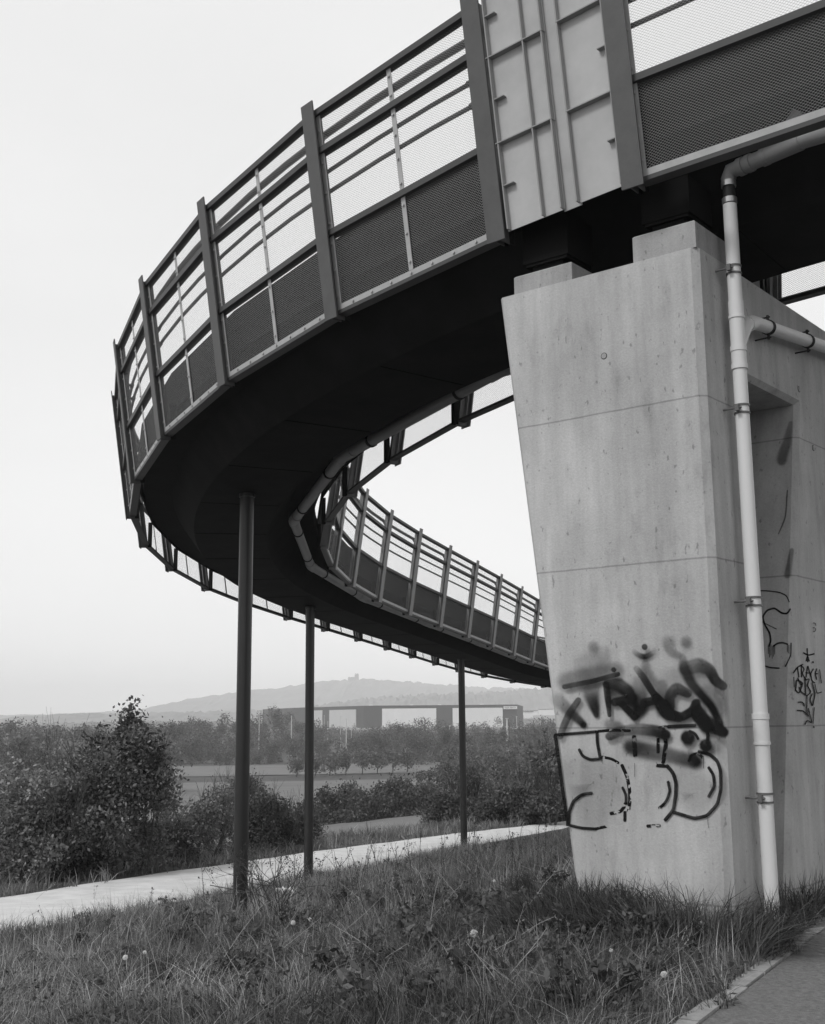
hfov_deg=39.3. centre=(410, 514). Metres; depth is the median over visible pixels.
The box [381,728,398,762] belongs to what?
tree
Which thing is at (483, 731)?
tree
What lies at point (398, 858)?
dry stalk
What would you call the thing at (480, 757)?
bush
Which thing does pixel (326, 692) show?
hill
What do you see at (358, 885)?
dry stalk
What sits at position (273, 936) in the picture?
leafy weed
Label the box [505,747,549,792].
bush
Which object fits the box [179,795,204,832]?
hedge bush
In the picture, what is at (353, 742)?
tree
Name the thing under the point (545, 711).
distant shed
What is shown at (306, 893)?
dry stalk
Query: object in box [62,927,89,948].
herb
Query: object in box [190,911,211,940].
leafy weed
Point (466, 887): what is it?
leafy weed
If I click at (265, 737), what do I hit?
tree
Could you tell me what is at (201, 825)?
bush
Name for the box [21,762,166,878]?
bush
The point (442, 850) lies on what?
dry stalk
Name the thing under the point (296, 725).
tree
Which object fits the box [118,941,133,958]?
leafy weed
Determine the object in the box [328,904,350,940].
dry stalk
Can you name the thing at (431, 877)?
leafy weed
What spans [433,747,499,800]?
bush
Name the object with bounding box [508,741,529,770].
bush
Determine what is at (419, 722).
tree
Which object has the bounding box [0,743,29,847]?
bush
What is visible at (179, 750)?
bush
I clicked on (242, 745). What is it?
support column
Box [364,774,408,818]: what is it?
hedge bush
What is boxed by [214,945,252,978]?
leafy weed
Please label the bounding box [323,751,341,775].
orchard tree
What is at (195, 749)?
bush
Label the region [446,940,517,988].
leafy weed
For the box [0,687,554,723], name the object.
hill
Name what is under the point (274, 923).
grass
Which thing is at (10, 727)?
tree
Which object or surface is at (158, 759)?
sapling
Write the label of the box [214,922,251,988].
pale stalk
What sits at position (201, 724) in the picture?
tree
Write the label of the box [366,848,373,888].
dry stalk
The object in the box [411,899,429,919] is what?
leafy weed
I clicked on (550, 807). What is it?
dry stalk
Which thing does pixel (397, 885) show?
leafy weed
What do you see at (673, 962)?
grass tuft
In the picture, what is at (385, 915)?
leafy weed
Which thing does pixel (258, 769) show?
field
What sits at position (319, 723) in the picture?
tree
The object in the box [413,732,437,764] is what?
tree
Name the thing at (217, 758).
bush
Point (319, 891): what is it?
grass tuft
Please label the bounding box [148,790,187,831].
hedge bush
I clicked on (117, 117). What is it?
sky
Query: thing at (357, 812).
hedge bush
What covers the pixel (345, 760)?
orchard tree
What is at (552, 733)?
tree
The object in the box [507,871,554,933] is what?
pale stalk
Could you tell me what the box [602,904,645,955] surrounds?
leafy weed
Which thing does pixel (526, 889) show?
leafy weed
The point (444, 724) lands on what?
tree
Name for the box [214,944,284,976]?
herb
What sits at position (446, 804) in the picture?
bush
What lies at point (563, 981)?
leafy weed
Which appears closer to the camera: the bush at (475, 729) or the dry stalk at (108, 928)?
the dry stalk at (108, 928)
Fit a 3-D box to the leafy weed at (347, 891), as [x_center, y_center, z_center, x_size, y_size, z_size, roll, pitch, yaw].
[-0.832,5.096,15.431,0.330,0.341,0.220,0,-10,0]
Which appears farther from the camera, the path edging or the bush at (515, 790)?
the bush at (515, 790)
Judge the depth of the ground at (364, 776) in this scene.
29.16 m
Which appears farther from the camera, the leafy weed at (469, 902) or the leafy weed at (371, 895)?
the leafy weed at (371, 895)
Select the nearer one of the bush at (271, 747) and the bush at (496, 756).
the bush at (496, 756)
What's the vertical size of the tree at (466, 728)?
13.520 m
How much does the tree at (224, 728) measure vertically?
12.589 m
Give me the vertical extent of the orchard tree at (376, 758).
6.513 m
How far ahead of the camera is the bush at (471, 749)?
246.09 m
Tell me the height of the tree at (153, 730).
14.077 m
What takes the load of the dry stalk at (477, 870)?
on the ground at (364, 776)
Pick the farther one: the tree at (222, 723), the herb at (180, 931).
the tree at (222, 723)
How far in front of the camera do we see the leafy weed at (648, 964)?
6.67 m
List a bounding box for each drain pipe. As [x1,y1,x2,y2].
[289,368,548,670]
[721,109,824,180]
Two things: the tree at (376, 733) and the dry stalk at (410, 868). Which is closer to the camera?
the dry stalk at (410, 868)
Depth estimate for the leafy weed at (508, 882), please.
11.10 m
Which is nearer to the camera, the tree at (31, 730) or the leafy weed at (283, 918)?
the leafy weed at (283, 918)
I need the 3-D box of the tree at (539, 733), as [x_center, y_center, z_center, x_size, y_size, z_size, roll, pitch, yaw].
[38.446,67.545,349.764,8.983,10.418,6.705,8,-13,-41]
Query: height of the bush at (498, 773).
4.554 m
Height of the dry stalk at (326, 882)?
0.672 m
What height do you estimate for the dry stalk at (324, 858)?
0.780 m
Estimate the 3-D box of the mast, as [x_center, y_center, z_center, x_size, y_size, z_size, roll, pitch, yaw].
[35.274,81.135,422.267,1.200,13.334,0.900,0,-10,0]
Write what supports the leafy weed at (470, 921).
on the ground at (364, 776)
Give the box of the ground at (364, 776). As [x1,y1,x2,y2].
[0,721,747,1023]
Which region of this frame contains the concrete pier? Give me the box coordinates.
[501,175,824,927]
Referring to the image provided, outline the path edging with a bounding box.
[674,919,824,1023]
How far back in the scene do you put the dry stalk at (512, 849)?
13.50 m
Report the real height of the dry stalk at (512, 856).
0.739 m
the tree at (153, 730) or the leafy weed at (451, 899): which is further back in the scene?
the tree at (153, 730)
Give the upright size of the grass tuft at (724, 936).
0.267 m
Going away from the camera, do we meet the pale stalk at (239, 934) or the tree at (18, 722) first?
the pale stalk at (239, 934)
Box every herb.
[15,948,51,966]
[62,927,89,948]
[165,923,198,944]
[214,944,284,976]
[323,937,418,973]
[433,927,544,969]
[539,906,620,951]
[624,928,709,970]
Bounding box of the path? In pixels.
[701,931,824,1023]
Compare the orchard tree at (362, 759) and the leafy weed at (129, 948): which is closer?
the leafy weed at (129, 948)
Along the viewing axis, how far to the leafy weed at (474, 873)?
14.76 m
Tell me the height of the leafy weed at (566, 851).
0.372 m
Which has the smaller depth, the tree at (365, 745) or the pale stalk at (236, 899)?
the pale stalk at (236, 899)
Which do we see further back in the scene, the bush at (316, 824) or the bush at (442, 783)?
the bush at (442, 783)
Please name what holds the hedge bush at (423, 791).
on the ground at (364, 776)
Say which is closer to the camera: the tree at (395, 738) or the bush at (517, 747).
the bush at (517, 747)
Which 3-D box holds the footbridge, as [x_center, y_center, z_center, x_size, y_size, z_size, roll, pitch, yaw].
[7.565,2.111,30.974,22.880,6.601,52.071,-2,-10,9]
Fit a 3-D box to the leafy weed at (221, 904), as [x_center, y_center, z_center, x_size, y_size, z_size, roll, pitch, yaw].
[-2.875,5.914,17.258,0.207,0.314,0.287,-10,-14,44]
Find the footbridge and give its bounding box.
[111,0,824,687]
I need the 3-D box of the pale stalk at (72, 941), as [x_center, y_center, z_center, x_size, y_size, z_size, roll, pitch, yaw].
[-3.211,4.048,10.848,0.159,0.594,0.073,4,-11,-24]
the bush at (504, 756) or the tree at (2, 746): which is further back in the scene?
the bush at (504, 756)
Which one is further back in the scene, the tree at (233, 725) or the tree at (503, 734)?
the tree at (233, 725)
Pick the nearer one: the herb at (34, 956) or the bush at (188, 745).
the herb at (34, 956)
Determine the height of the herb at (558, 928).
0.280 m
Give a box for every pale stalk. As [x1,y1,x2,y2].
[46,944,79,982]
[62,914,77,970]
[140,909,159,981]
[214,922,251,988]
[216,901,265,970]
[236,882,242,916]
[329,922,370,949]
[334,921,353,959]
[336,893,385,937]
[396,868,410,912]
[466,942,500,984]
[490,901,555,952]
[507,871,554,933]
[509,929,545,974]
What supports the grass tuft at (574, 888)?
on the ground at (364, 776)
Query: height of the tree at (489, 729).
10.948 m
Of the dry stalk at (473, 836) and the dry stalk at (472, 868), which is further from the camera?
the dry stalk at (473, 836)
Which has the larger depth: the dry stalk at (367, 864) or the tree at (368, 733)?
the tree at (368, 733)
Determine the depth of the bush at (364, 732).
598.89 m
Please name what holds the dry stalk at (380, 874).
on the ground at (364, 776)
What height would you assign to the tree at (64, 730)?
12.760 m
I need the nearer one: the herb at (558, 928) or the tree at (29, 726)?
the herb at (558, 928)
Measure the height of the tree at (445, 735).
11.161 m
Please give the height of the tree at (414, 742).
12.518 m
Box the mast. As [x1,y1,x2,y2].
[505,718,508,750]
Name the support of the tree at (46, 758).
on the ground at (364, 776)
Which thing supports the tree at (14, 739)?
on the ground at (364, 776)
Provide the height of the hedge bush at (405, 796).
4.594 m
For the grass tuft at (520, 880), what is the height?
0.490 m
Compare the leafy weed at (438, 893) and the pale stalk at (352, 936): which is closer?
the pale stalk at (352, 936)
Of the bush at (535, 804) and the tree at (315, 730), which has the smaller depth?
the bush at (535, 804)
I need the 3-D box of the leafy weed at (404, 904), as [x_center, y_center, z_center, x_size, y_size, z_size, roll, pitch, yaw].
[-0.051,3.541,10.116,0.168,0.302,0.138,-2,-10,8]
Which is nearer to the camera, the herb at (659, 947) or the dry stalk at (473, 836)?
the herb at (659, 947)
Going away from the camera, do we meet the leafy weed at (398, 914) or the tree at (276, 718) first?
the leafy weed at (398, 914)
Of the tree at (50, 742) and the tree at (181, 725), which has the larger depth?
the tree at (181, 725)
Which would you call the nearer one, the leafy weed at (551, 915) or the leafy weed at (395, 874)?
the leafy weed at (551, 915)
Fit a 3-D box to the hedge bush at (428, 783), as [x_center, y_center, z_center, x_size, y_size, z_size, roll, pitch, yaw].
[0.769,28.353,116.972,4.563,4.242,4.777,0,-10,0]
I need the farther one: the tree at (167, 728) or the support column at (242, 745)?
the tree at (167, 728)
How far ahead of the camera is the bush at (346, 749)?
350.54 m
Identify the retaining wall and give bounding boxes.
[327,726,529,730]
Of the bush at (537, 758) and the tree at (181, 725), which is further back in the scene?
the tree at (181, 725)
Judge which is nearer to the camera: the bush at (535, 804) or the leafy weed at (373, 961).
the leafy weed at (373, 961)
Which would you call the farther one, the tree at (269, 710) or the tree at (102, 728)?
the tree at (269, 710)
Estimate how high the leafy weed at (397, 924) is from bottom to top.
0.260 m
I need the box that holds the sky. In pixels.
[0,0,824,714]
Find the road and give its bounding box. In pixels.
[0,821,568,931]
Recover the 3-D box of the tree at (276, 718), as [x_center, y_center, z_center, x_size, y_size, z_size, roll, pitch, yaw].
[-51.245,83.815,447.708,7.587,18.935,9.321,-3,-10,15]
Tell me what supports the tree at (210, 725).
on the ground at (364, 776)
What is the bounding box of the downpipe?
[715,178,824,921]
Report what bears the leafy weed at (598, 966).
on the ground at (364, 776)
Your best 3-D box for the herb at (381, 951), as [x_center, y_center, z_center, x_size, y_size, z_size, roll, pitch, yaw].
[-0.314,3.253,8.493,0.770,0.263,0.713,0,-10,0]
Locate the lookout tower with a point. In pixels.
(356, 676)
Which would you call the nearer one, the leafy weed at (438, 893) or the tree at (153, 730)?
the leafy weed at (438, 893)
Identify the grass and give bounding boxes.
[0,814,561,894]
[0,814,562,896]
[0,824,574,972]
[0,827,575,974]
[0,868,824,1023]
[0,882,824,1023]
[380,862,824,983]
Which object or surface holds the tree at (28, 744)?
on the ground at (364, 776)
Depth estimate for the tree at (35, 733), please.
204.32 m
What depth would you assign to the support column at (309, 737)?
26.34 m
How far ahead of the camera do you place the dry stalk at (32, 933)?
13.88 m
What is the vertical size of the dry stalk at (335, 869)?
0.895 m
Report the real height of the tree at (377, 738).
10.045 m
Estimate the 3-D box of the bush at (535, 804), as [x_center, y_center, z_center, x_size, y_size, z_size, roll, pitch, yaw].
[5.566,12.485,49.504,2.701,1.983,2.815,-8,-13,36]
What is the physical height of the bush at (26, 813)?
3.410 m
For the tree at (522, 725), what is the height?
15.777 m
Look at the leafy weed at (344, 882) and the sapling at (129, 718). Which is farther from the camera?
the sapling at (129, 718)
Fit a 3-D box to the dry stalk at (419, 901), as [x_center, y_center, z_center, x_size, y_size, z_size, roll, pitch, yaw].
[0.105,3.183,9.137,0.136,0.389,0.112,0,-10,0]
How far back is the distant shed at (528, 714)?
1083.78 m
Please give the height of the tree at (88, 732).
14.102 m
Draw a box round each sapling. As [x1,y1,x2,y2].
[74,721,113,780]
[102,695,154,871]
[131,725,174,872]
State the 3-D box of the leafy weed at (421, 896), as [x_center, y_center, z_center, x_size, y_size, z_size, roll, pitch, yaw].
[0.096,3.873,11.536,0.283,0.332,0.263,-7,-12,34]
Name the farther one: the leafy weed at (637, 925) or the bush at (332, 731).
the bush at (332, 731)
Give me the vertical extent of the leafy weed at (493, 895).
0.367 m
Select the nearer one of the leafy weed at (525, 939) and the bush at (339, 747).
the leafy weed at (525, 939)
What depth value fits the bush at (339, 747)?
350.07 m
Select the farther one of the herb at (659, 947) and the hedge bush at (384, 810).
the hedge bush at (384, 810)
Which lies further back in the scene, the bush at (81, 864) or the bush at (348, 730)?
the bush at (348, 730)
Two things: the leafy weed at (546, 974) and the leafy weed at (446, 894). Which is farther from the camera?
the leafy weed at (446, 894)
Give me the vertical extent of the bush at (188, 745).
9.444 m
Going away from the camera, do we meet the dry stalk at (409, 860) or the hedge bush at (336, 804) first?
the dry stalk at (409, 860)
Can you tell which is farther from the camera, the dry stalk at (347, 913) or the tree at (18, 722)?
the tree at (18, 722)
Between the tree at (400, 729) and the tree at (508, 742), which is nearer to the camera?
the tree at (508, 742)
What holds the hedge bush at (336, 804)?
on the ground at (364, 776)
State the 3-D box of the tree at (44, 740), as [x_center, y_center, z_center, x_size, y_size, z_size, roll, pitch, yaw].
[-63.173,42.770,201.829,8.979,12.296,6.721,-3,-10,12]
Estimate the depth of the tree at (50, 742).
194.61 m
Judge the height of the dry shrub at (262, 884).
1.260 m
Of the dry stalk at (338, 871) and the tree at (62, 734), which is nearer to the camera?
the dry stalk at (338, 871)
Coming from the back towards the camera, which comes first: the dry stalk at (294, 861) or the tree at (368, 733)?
the tree at (368, 733)
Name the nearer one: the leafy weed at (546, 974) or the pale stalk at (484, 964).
the leafy weed at (546, 974)
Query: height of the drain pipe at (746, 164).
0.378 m
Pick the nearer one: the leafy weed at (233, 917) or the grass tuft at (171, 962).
the grass tuft at (171, 962)
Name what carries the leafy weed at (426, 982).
on the ground at (364, 776)
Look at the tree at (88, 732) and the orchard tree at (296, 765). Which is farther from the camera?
the tree at (88, 732)
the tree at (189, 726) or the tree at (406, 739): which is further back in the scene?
the tree at (189, 726)
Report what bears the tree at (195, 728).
on the ground at (364, 776)
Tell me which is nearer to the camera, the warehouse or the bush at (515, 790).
the bush at (515, 790)
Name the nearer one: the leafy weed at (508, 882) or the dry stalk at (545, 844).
the leafy weed at (508, 882)
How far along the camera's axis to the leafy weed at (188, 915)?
14.40 m
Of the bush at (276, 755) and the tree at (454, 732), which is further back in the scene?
the tree at (454, 732)
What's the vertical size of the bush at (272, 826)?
2.527 m
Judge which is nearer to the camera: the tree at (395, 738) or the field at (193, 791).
the field at (193, 791)
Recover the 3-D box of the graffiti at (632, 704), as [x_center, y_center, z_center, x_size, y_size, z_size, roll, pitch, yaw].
[1.641,1.620,8.453,1.610,1.501,0.035,-8,-13,37]
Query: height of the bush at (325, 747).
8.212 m
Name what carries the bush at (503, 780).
on the ground at (364, 776)
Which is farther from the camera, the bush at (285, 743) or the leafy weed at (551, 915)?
the bush at (285, 743)
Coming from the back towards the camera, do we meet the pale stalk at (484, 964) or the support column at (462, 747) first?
the support column at (462, 747)
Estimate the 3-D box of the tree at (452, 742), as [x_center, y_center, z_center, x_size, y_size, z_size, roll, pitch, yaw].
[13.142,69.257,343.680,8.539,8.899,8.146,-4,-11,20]
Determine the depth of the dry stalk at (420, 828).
17.28 m
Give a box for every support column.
[223,492,254,920]
[302,606,314,880]
[457,659,467,846]
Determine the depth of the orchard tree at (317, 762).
257.76 m
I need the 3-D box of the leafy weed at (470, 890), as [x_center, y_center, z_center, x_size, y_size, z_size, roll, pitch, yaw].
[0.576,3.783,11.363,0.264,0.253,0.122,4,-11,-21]
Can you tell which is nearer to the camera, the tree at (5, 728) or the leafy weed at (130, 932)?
the leafy weed at (130, 932)
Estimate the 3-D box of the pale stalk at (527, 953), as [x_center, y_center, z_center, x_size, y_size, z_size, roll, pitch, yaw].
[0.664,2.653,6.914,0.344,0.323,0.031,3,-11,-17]
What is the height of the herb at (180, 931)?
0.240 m
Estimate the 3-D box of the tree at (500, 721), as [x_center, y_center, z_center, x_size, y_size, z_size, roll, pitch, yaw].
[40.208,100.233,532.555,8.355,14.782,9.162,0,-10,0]
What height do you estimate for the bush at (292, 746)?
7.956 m
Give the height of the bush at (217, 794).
2.771 m
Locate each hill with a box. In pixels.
[0,678,539,723]
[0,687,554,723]
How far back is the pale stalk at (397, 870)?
11.52 m
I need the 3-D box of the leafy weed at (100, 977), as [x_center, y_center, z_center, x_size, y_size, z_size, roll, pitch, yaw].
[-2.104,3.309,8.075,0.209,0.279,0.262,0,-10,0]
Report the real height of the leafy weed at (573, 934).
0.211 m
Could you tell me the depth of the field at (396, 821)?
98.41 m
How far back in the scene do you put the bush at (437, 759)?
252.98 m
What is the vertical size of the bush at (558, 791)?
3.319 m
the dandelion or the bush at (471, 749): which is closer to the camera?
the dandelion
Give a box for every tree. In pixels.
[0,719,12,744]
[0,726,16,789]
[0,733,37,779]
[2,720,21,738]
[3,728,29,775]
[4,727,50,779]
[6,716,30,741]
[8,719,44,754]
[20,717,53,741]
[24,731,75,775]
[27,721,52,747]
[31,725,61,767]
[42,727,78,742]
[42,731,78,757]
[46,732,88,769]
[56,725,79,740]
[67,723,94,750]
[89,720,110,734]
[142,722,165,742]
[153,716,179,754]
[156,736,180,790]
[161,720,189,755]
[171,723,203,756]
[178,719,205,757]
[179,725,214,759]
[180,716,202,755]
[194,719,211,743]
[196,724,231,757]
[198,719,216,731]
[210,723,231,751]
[213,710,234,750]
[224,719,235,747]
[230,714,258,754]
[250,712,272,754]
[250,721,269,755]
[256,705,278,750]
[267,708,287,754]
[272,711,295,753]
[280,708,300,753]
[282,752,304,776]
[292,721,304,750]
[302,724,322,754]
[303,751,329,775]
[314,718,326,742]
[315,725,333,753]
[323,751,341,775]
[336,747,354,774]
[347,732,372,762]
[349,747,374,773]
[356,735,375,756]
[365,727,390,747]
[366,726,380,738]
[367,730,382,762]
[368,746,389,773]
[380,723,397,757]
[380,747,402,772]
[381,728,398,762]
[384,729,415,761]
[388,723,406,744]
[391,719,405,749]
[395,722,422,757]
[396,745,418,771]
[397,725,422,763]
[400,729,431,762]
[403,726,421,740]
[412,717,427,748]
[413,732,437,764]
[418,718,435,758]
[427,716,445,754]
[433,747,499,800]
[437,727,455,758]
[438,719,455,745]
[444,733,458,761]
[448,724,466,740]
[453,732,475,762]
[456,721,475,748]
[468,720,483,742]
[470,725,495,758]
[477,721,495,745]
[492,716,504,746]
[495,726,509,752]
[499,719,518,746]
[502,737,519,757]
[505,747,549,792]
[511,715,523,734]
[512,723,533,752]
[521,721,537,732]
[526,722,546,750]
[529,717,545,743]
[535,729,553,752]
[537,717,555,737]
[547,724,556,747]
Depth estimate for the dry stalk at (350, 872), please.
14.16 m
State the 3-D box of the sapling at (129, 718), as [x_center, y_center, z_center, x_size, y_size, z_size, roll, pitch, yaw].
[-7.273,6.974,29.649,1.446,4.666,1.477,0,-10,0]
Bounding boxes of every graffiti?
[554,644,728,829]
[760,490,791,668]
[793,623,821,727]
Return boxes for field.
[135,778,449,820]
[170,762,439,776]
[176,813,445,847]
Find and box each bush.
[0,708,192,875]
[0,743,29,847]
[0,747,95,882]
[0,751,75,865]
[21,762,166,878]
[137,815,191,866]
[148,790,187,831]
[148,793,233,861]
[172,740,185,764]
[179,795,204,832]
[183,734,197,763]
[188,733,204,763]
[190,769,280,855]
[203,783,231,834]
[209,738,229,765]
[210,767,268,834]
[219,780,315,851]
[228,734,235,762]
[263,738,281,763]
[264,739,284,762]
[276,731,291,761]
[281,790,327,844]
[284,735,303,759]
[298,743,315,763]
[313,781,344,823]
[314,735,320,756]
[318,783,347,822]
[319,737,334,760]
[327,724,338,744]
[327,776,376,823]
[331,735,345,758]
[333,726,344,741]
[336,784,380,822]
[338,727,349,744]
[342,727,350,742]
[342,736,353,762]
[357,727,367,736]
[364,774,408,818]
[366,785,387,818]
[373,772,417,818]
[384,774,428,818]
[405,773,438,814]
[411,777,441,809]
[412,758,447,789]
[415,785,480,825]
[428,753,443,772]
[430,752,467,791]
[441,769,498,802]
[466,741,478,762]
[467,756,498,786]
[467,781,520,823]
[468,723,482,741]
[468,740,493,766]
[481,743,503,774]
[481,747,516,770]
[482,766,516,793]
[483,757,511,792]
[486,777,547,824]
[493,763,526,791]
[495,747,525,769]
[502,760,560,794]
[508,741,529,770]
[509,782,564,824]
[519,726,562,825]
[526,737,553,761]
[537,775,565,821]
[546,764,560,789]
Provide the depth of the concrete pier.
8.84 m
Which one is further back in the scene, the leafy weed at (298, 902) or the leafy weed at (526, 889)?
the leafy weed at (298, 902)
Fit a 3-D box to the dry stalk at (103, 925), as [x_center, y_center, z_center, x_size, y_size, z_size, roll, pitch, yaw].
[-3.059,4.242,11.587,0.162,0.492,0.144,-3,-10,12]
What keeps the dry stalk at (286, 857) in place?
on the ground at (364, 776)
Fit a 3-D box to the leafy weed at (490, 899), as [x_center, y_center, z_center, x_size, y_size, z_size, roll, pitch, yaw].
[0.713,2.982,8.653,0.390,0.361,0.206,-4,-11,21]
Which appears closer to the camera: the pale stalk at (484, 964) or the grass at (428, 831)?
the pale stalk at (484, 964)
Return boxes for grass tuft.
[130,949,214,975]
[271,879,335,906]
[401,864,491,897]
[456,866,575,904]
[477,877,584,918]
[517,876,642,904]
[634,943,712,987]
[677,922,792,954]
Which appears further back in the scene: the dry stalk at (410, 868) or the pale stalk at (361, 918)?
the dry stalk at (410, 868)
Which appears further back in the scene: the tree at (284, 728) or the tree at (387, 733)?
the tree at (284, 728)
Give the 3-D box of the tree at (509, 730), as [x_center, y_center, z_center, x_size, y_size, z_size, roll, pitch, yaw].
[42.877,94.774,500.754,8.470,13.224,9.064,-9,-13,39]
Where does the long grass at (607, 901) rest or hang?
on the ground at (364, 776)
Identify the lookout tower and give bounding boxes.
[348,673,358,680]
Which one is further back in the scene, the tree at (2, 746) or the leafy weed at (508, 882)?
the tree at (2, 746)
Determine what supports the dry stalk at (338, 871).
on the ground at (364, 776)
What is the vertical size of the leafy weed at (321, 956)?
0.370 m
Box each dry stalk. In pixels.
[27,914,35,947]
[98,912,115,955]
[105,905,118,945]
[194,870,208,904]
[285,852,314,918]
[286,838,298,880]
[299,867,315,925]
[315,852,328,882]
[319,867,336,901]
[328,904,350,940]
[330,845,338,884]
[334,849,353,911]
[346,839,357,912]
[349,850,366,919]
[358,828,380,902]
[362,808,384,892]
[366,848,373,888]
[378,840,390,907]
[384,879,390,909]
[388,836,405,882]
[394,842,405,879]
[399,845,417,890]
[405,835,417,892]
[415,893,429,921]
[419,819,425,882]
[430,827,456,896]
[439,836,451,891]
[463,846,489,894]
[464,836,478,905]
[465,820,475,876]
[472,817,481,861]
[501,840,514,883]
[505,821,516,870]
[509,832,514,891]
[515,826,524,882]
[523,828,539,872]
[538,811,550,854]
[543,808,547,866]
[548,803,564,871]
[548,856,556,885]
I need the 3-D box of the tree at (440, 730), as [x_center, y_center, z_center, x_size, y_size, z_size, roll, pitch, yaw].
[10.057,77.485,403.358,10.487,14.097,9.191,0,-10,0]
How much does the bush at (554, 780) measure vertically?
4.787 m
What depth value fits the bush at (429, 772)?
130.88 m
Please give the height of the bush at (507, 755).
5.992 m
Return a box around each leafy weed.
[73,938,94,951]
[78,907,90,921]
[93,969,122,1004]
[111,921,133,945]
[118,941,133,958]
[155,968,180,986]
[156,895,176,916]
[158,920,176,941]
[178,905,201,930]
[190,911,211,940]
[195,903,214,927]
[205,891,225,907]
[210,900,225,915]
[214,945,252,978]
[222,908,243,937]
[234,921,268,948]
[237,953,289,1006]
[260,945,276,954]
[262,939,290,965]
[264,930,283,952]
[271,905,304,936]
[286,898,308,919]
[301,910,330,936]
[305,904,335,925]
[308,939,351,985]
[329,891,348,916]
[331,959,379,1008]
[337,887,358,903]
[338,877,357,893]
[355,934,381,952]
[362,885,389,909]
[362,949,382,982]
[373,908,394,920]
[374,916,414,947]
[386,906,417,940]
[391,869,399,886]
[391,877,419,901]
[394,920,432,951]
[398,901,413,919]
[399,965,441,1010]
[407,873,433,892]
[411,887,436,915]
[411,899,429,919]
[411,926,439,949]
[428,884,442,907]
[435,890,473,925]
[440,882,454,910]
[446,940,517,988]
[453,879,478,907]
[454,891,489,928]
[456,886,478,900]
[460,907,479,942]
[463,867,480,884]
[480,887,518,930]
[483,887,527,908]
[496,876,513,900]
[502,870,515,887]
[507,880,547,909]
[514,924,559,968]
[529,902,575,937]
[538,961,587,1001]
[541,865,570,890]
[546,942,578,1009]
[550,845,571,867]
[566,927,597,954]
[583,953,644,1010]
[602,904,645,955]
[607,962,638,987]
[620,884,633,899]
[621,906,668,949]
[634,954,664,981]
[641,914,671,933]
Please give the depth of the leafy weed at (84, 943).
13.97 m
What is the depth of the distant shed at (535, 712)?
1478.27 m
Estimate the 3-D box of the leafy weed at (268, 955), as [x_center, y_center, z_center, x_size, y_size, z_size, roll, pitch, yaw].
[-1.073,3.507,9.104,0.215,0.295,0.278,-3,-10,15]
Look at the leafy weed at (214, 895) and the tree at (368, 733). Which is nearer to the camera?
the leafy weed at (214, 895)
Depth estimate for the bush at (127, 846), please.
28.80 m
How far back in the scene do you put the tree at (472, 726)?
506.96 m
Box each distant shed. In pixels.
[523,710,537,714]
[523,711,532,717]
[538,709,554,714]
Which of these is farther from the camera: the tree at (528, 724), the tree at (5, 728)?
the tree at (528, 724)
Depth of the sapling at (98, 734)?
30.08 m
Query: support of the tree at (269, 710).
on the ground at (364, 776)
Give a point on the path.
(797, 996)
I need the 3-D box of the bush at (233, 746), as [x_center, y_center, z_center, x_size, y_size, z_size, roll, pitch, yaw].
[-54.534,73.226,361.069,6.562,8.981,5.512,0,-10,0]
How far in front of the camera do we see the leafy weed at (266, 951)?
9.35 m
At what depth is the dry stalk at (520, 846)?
11.30 m
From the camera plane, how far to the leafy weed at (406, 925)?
8.83 m
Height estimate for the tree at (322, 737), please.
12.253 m
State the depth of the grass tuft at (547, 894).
8.61 m
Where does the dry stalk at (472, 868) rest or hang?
on the ground at (364, 776)
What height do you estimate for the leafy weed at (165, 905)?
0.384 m
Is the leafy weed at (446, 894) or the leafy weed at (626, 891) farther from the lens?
the leafy weed at (446, 894)
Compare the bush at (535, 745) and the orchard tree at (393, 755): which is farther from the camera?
the orchard tree at (393, 755)
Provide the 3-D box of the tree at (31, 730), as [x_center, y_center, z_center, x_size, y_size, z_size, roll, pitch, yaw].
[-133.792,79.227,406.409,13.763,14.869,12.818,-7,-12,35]
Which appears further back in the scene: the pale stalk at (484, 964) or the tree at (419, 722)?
the tree at (419, 722)
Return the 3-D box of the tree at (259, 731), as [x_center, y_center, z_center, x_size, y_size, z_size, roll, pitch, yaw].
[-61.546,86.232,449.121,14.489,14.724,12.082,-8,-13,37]
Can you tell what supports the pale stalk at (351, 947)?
on the ground at (364, 776)
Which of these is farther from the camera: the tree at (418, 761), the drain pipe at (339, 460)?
the tree at (418, 761)
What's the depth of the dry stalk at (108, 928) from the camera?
14.13 m
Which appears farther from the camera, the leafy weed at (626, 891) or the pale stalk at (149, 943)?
the pale stalk at (149, 943)
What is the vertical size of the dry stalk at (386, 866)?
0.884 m
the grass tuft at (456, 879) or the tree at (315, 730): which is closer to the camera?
the grass tuft at (456, 879)
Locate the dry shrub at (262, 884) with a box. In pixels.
[198,835,337,920]
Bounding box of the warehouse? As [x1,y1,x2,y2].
[263,704,522,729]
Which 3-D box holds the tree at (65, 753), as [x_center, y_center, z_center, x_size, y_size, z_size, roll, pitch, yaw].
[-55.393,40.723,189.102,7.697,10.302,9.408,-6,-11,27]
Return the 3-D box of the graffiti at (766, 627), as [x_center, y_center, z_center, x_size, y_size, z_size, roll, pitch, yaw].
[3.032,0.215,9.602,0.337,2.133,0.462,-9,-13,40]

